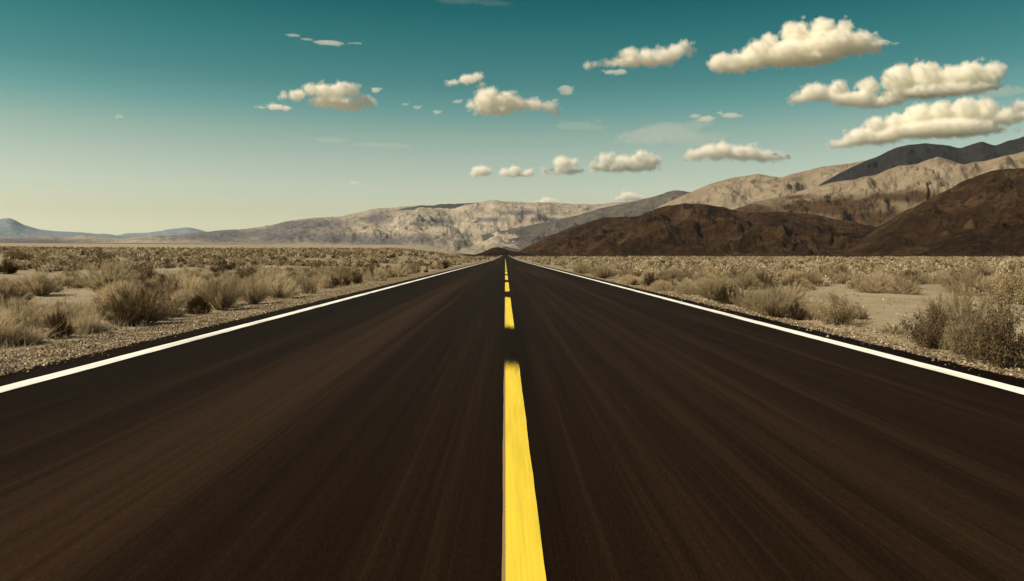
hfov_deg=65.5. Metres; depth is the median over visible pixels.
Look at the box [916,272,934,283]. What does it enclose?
cushion plant
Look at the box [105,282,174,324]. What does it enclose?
desert bush
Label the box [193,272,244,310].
desert bush
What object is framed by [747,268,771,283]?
desert bush
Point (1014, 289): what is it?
sagebrush
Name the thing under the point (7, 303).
desert bush
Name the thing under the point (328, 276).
desert bush
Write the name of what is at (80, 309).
desert bush
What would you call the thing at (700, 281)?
cushion plant
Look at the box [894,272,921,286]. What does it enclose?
sagebrush
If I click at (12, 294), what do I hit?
desert bush
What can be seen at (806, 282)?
cushion plant
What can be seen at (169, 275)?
desert bush
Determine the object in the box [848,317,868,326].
dry bush
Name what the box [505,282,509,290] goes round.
dash
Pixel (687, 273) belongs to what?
desert bush
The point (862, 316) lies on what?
desert bush
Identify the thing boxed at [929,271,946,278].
sagebrush
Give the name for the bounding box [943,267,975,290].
sagebrush
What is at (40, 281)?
desert bush
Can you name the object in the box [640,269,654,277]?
cushion plant
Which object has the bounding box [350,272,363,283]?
sagebrush
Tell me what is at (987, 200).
hill
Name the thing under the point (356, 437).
road
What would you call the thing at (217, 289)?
desert bush
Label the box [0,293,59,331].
desert bush
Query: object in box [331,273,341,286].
sagebrush
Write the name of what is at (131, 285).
desert bush
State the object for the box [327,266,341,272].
desert bush
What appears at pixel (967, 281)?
desert bush
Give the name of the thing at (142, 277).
desert bush
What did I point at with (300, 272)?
desert bush
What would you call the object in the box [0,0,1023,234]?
sky
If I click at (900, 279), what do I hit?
grass tuft
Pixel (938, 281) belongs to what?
desert bush
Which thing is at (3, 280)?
cushion plant
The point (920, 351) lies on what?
shoulder
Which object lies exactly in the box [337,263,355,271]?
desert bush
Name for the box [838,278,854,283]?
grass tuft
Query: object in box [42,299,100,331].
desert bush
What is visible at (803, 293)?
desert bush
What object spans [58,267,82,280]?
desert bush
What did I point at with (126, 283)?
desert bush
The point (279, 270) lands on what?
desert bush
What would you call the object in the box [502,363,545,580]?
dash
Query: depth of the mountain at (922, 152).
6730.50 m
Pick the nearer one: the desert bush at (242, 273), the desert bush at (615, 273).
the desert bush at (242, 273)
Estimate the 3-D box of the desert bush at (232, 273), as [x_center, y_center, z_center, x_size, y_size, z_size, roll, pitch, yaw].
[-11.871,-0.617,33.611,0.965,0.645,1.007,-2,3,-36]
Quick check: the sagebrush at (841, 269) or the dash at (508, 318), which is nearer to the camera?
the dash at (508, 318)
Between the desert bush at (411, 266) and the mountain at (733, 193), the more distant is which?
the mountain at (733, 193)
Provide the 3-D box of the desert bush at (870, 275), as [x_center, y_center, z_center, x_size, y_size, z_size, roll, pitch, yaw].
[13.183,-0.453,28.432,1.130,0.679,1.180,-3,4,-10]
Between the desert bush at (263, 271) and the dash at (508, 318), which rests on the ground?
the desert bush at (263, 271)
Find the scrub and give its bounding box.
[0,246,1023,353]
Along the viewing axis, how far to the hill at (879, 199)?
4767.21 m
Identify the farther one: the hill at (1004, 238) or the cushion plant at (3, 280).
the hill at (1004, 238)
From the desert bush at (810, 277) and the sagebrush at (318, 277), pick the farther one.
the desert bush at (810, 277)
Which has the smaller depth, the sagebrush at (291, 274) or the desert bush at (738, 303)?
the desert bush at (738, 303)
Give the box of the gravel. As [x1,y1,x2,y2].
[0,273,1023,378]
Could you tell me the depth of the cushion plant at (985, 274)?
30.26 m
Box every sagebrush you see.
[0,257,20,273]
[5,274,34,291]
[138,281,156,292]
[143,291,176,320]
[145,271,187,297]
[220,262,235,269]
[226,273,241,282]
[282,270,302,279]
[303,263,317,273]
[309,273,334,287]
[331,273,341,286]
[342,274,351,285]
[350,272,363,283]
[640,271,663,286]
[651,270,671,281]
[811,289,863,324]
[833,264,850,278]
[845,278,862,288]
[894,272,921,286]
[897,297,968,350]
[916,263,938,275]
[923,287,949,321]
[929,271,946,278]
[938,317,976,353]
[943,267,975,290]
[943,293,1023,368]
[951,316,1018,359]
[966,261,1023,304]
[981,271,1008,297]
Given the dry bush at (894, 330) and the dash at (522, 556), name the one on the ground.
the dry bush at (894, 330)
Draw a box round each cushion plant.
[0,277,16,290]
[46,300,69,309]
[86,279,134,308]
[141,279,157,288]
[160,288,193,307]
[185,296,212,313]
[198,269,213,279]
[275,270,290,277]
[316,276,333,287]
[320,270,342,281]
[616,273,641,284]
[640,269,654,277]
[645,280,674,290]
[671,281,699,294]
[694,276,707,289]
[797,277,813,285]
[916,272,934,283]
[975,269,992,276]
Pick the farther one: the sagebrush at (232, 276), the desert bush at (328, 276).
the desert bush at (328, 276)
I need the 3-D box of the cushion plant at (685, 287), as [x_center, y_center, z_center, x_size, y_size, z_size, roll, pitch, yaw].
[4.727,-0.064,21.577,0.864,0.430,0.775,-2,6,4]
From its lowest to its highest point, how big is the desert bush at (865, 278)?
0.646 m
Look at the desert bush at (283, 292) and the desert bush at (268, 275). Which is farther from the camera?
the desert bush at (268, 275)
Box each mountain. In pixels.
[0,200,634,254]
[0,218,128,238]
[117,227,205,237]
[482,190,689,251]
[651,161,863,210]
[818,137,1023,185]
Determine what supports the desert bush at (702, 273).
on the ground
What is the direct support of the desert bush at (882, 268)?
on the ground
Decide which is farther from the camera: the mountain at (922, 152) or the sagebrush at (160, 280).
the mountain at (922, 152)
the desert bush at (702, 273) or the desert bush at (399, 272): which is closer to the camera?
the desert bush at (702, 273)
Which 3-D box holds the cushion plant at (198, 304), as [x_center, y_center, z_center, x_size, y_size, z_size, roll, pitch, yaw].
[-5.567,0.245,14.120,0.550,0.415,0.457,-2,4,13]
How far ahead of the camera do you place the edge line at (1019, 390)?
7.90 m
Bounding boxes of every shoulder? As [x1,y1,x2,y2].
[0,255,500,371]
[515,258,1023,377]
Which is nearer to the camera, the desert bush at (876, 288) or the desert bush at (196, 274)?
the desert bush at (876, 288)
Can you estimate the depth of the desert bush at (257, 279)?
23.33 m
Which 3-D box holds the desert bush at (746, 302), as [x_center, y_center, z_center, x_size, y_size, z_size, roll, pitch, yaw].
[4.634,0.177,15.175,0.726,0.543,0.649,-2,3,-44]
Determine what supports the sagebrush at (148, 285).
on the ground
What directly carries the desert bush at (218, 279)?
on the ground
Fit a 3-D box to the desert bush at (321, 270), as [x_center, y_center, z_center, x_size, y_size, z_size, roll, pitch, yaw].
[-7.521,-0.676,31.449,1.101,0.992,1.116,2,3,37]
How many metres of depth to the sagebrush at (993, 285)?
21.10 m
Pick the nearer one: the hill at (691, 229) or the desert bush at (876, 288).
the desert bush at (876, 288)
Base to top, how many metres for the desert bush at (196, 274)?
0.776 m
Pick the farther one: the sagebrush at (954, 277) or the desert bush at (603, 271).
the desert bush at (603, 271)
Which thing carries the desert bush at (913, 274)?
on the ground
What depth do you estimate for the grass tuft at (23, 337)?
9.22 m
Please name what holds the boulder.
on the ground
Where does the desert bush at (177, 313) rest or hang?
on the ground
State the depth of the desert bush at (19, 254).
71.45 m
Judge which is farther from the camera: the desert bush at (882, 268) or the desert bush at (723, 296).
the desert bush at (882, 268)
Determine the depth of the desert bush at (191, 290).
16.79 m
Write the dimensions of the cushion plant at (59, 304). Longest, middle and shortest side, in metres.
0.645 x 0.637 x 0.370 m
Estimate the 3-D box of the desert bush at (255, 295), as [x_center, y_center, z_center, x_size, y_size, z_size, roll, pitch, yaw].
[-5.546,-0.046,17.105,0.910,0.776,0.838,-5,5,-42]
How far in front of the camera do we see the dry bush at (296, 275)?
24.36 m
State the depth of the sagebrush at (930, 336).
8.80 m
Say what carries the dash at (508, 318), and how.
on the road
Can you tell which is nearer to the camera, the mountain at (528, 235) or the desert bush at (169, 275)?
the desert bush at (169, 275)
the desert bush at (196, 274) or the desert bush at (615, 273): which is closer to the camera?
the desert bush at (196, 274)
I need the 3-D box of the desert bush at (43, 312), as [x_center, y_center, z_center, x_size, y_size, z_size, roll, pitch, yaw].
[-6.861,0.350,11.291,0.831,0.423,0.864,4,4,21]
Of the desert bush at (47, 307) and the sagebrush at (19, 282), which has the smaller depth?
the desert bush at (47, 307)
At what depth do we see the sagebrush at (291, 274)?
29.05 m
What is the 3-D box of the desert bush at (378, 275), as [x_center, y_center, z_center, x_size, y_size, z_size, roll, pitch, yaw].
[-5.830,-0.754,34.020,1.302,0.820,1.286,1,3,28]
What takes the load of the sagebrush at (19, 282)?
on the ground
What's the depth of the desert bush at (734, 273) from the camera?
32.97 m
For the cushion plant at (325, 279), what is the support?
on the ground
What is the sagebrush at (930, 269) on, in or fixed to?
on the ground
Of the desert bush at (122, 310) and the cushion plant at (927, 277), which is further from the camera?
the cushion plant at (927, 277)
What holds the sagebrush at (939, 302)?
on the ground
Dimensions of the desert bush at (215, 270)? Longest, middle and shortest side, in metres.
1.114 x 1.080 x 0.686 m
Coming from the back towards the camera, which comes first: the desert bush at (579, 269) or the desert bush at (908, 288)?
the desert bush at (579, 269)
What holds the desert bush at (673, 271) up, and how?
on the ground
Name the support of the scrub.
on the ground
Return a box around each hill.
[476,247,530,254]
[518,203,876,254]
[733,151,1023,226]
[843,168,1023,254]
[915,222,1023,254]
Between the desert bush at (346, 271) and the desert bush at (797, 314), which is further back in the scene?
the desert bush at (346, 271)
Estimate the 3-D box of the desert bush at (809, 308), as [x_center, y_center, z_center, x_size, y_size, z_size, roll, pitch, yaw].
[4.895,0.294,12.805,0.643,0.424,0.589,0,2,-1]
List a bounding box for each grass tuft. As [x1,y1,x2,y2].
[0,319,61,345]
[56,307,115,333]
[189,292,245,307]
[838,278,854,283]
[885,275,919,286]
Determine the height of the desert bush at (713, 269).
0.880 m
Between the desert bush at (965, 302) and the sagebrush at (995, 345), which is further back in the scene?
the desert bush at (965, 302)
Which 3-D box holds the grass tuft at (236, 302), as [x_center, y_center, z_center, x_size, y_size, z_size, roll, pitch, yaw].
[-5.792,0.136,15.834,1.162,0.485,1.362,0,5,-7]
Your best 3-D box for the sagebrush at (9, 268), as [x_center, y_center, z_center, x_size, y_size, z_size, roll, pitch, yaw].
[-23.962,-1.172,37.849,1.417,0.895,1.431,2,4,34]
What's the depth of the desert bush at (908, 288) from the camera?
22.91 m
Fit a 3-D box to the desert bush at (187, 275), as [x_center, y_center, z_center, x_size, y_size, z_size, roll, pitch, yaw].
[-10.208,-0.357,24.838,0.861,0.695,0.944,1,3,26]
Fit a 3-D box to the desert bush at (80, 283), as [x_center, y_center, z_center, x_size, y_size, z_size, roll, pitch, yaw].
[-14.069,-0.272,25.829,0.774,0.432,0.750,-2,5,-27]
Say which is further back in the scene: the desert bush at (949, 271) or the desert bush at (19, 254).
the desert bush at (19, 254)
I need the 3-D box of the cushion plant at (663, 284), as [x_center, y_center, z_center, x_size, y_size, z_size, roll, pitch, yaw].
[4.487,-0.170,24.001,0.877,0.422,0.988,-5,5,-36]
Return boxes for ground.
[0,243,1023,371]
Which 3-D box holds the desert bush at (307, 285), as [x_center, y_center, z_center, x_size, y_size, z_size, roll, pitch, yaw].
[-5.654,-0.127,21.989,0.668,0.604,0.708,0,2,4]
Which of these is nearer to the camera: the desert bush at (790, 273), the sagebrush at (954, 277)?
the sagebrush at (954, 277)
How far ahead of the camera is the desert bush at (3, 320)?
9.09 m
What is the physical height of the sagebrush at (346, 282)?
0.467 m
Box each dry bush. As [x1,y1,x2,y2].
[84,297,111,318]
[285,266,312,283]
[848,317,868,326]
[881,322,905,334]
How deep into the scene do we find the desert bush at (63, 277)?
27.19 m
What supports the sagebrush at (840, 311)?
on the ground
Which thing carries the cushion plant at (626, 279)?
on the ground
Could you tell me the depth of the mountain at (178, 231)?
30298.28 m
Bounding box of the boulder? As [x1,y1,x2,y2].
[959,301,989,312]
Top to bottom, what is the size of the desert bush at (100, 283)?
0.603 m
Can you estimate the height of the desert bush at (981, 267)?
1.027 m
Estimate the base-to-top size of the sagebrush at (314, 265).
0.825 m
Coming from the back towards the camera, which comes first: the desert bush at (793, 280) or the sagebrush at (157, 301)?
the desert bush at (793, 280)
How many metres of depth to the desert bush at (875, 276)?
26.42 m
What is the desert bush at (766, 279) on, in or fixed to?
on the ground
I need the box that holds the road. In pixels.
[0,255,1023,580]
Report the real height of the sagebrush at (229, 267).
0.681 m
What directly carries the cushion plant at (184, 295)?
on the ground
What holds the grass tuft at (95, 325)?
on the ground
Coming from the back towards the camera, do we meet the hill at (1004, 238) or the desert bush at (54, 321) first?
the hill at (1004, 238)
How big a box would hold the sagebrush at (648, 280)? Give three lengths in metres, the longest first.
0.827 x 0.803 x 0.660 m
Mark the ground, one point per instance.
(874, 309)
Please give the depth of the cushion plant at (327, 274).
29.08 m
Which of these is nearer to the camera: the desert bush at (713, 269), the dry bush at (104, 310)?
the dry bush at (104, 310)
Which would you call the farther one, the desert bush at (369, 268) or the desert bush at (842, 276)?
the desert bush at (369, 268)
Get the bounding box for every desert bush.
[0,285,36,308]
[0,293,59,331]
[0,296,36,309]
[0,302,25,339]
[2,249,34,259]
[6,302,53,326]
[16,268,63,295]
[38,303,55,312]
[40,305,77,338]
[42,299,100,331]
[45,299,97,320]
[51,273,73,285]
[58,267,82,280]
[66,277,87,287]
[70,257,141,288]
[93,276,118,292]
[102,298,142,325]
[104,277,154,306]
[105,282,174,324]
[113,278,141,290]
[127,266,148,283]
[139,263,163,278]
[152,275,188,303]
[155,269,180,284]
[157,291,190,316]
[167,267,204,279]
[172,285,198,297]
[173,269,198,283]
[175,274,206,292]
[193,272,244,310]
[193,279,243,297]
[202,277,225,285]
[210,265,224,273]
[221,270,241,280]
[231,270,248,278]
[235,274,272,303]
[242,274,269,284]
[254,263,270,276]
[256,270,304,297]
[264,269,280,276]
[267,273,282,279]
[286,276,311,289]
[292,267,303,276]
[296,278,318,293]
[305,268,323,280]
[312,261,323,268]
[314,264,329,273]
[322,273,343,282]
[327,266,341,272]
[334,268,352,283]
[335,267,356,281]
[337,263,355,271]
[362,264,376,272]
[362,266,390,280]
[388,263,412,276]
[406,262,422,272]
[438,260,450,268]
[572,262,591,273]
[589,263,614,277]
[609,267,618,276]
[618,268,633,277]
[660,266,682,277]
[675,267,694,281]
[680,277,693,284]
[690,268,714,281]
[693,279,729,299]
[703,276,734,289]
[704,265,720,275]
[712,285,742,304]
[727,272,741,279]
[729,286,754,306]
[731,269,761,289]
[740,287,767,309]
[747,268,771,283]
[748,281,808,317]
[754,270,776,288]
[767,282,809,302]
[779,267,798,280]
[781,275,804,289]
[786,301,806,319]
[795,267,826,285]
[800,297,827,319]
[817,268,838,280]
[833,271,850,282]
[851,273,875,285]
[851,303,868,318]
[852,279,888,292]
[868,270,894,286]
[869,269,893,279]
[872,265,887,274]
[885,278,925,294]
[897,266,924,283]
[907,282,1006,337]
[936,277,953,284]
[937,265,995,295]
[941,266,954,276]
[963,262,994,274]
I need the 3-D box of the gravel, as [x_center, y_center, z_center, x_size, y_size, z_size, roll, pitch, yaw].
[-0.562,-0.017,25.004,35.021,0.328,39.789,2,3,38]
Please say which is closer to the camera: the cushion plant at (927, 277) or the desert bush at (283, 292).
the desert bush at (283, 292)
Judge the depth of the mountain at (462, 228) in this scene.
11937.49 m
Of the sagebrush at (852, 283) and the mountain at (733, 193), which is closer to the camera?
the sagebrush at (852, 283)
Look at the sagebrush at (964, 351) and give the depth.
7.90 m
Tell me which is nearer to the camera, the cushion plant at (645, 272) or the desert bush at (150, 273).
the desert bush at (150, 273)
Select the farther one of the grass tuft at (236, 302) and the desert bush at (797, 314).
the grass tuft at (236, 302)
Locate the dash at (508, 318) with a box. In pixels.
[504,297,513,327]
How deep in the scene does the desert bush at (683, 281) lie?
25.99 m
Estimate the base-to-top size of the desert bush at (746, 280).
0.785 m
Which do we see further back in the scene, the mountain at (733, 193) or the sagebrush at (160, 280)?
the mountain at (733, 193)
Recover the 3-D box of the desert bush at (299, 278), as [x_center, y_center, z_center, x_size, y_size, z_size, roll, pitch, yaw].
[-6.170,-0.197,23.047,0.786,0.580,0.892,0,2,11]
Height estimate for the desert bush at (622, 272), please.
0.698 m
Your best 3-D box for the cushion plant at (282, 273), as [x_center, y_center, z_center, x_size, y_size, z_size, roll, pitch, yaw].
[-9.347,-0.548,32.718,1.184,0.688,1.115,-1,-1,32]
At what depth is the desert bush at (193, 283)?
21.07 m
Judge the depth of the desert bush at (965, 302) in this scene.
9.18 m
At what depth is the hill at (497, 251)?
1360.26 m
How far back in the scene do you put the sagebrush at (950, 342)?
8.31 m
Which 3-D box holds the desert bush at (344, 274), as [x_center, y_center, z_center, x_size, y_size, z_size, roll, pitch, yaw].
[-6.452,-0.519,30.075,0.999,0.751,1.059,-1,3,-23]
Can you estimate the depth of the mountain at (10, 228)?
21073.13 m
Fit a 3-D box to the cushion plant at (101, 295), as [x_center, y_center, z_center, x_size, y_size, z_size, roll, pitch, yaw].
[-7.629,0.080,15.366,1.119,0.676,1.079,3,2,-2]
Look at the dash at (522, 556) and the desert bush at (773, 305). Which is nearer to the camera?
the dash at (522, 556)
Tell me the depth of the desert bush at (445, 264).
68.97 m
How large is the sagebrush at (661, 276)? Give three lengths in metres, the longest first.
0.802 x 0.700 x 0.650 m
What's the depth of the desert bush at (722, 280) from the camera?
22.95 m
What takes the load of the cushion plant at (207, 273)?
on the ground
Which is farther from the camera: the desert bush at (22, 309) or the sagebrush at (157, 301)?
the sagebrush at (157, 301)
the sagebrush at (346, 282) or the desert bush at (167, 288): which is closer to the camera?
the desert bush at (167, 288)
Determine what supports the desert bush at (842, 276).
on the ground
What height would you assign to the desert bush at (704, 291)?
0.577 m
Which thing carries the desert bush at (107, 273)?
on the ground
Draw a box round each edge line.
[0,257,498,392]
[516,259,1023,394]
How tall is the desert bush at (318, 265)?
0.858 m
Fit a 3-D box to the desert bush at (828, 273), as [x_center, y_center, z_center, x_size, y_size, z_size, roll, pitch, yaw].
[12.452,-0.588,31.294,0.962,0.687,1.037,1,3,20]
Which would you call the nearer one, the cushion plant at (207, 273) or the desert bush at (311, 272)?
the desert bush at (311, 272)
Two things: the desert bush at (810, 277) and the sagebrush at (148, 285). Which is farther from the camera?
the desert bush at (810, 277)
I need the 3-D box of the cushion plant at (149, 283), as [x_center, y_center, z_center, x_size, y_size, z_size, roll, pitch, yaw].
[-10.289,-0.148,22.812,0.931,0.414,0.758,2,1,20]
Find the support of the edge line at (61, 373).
on the road

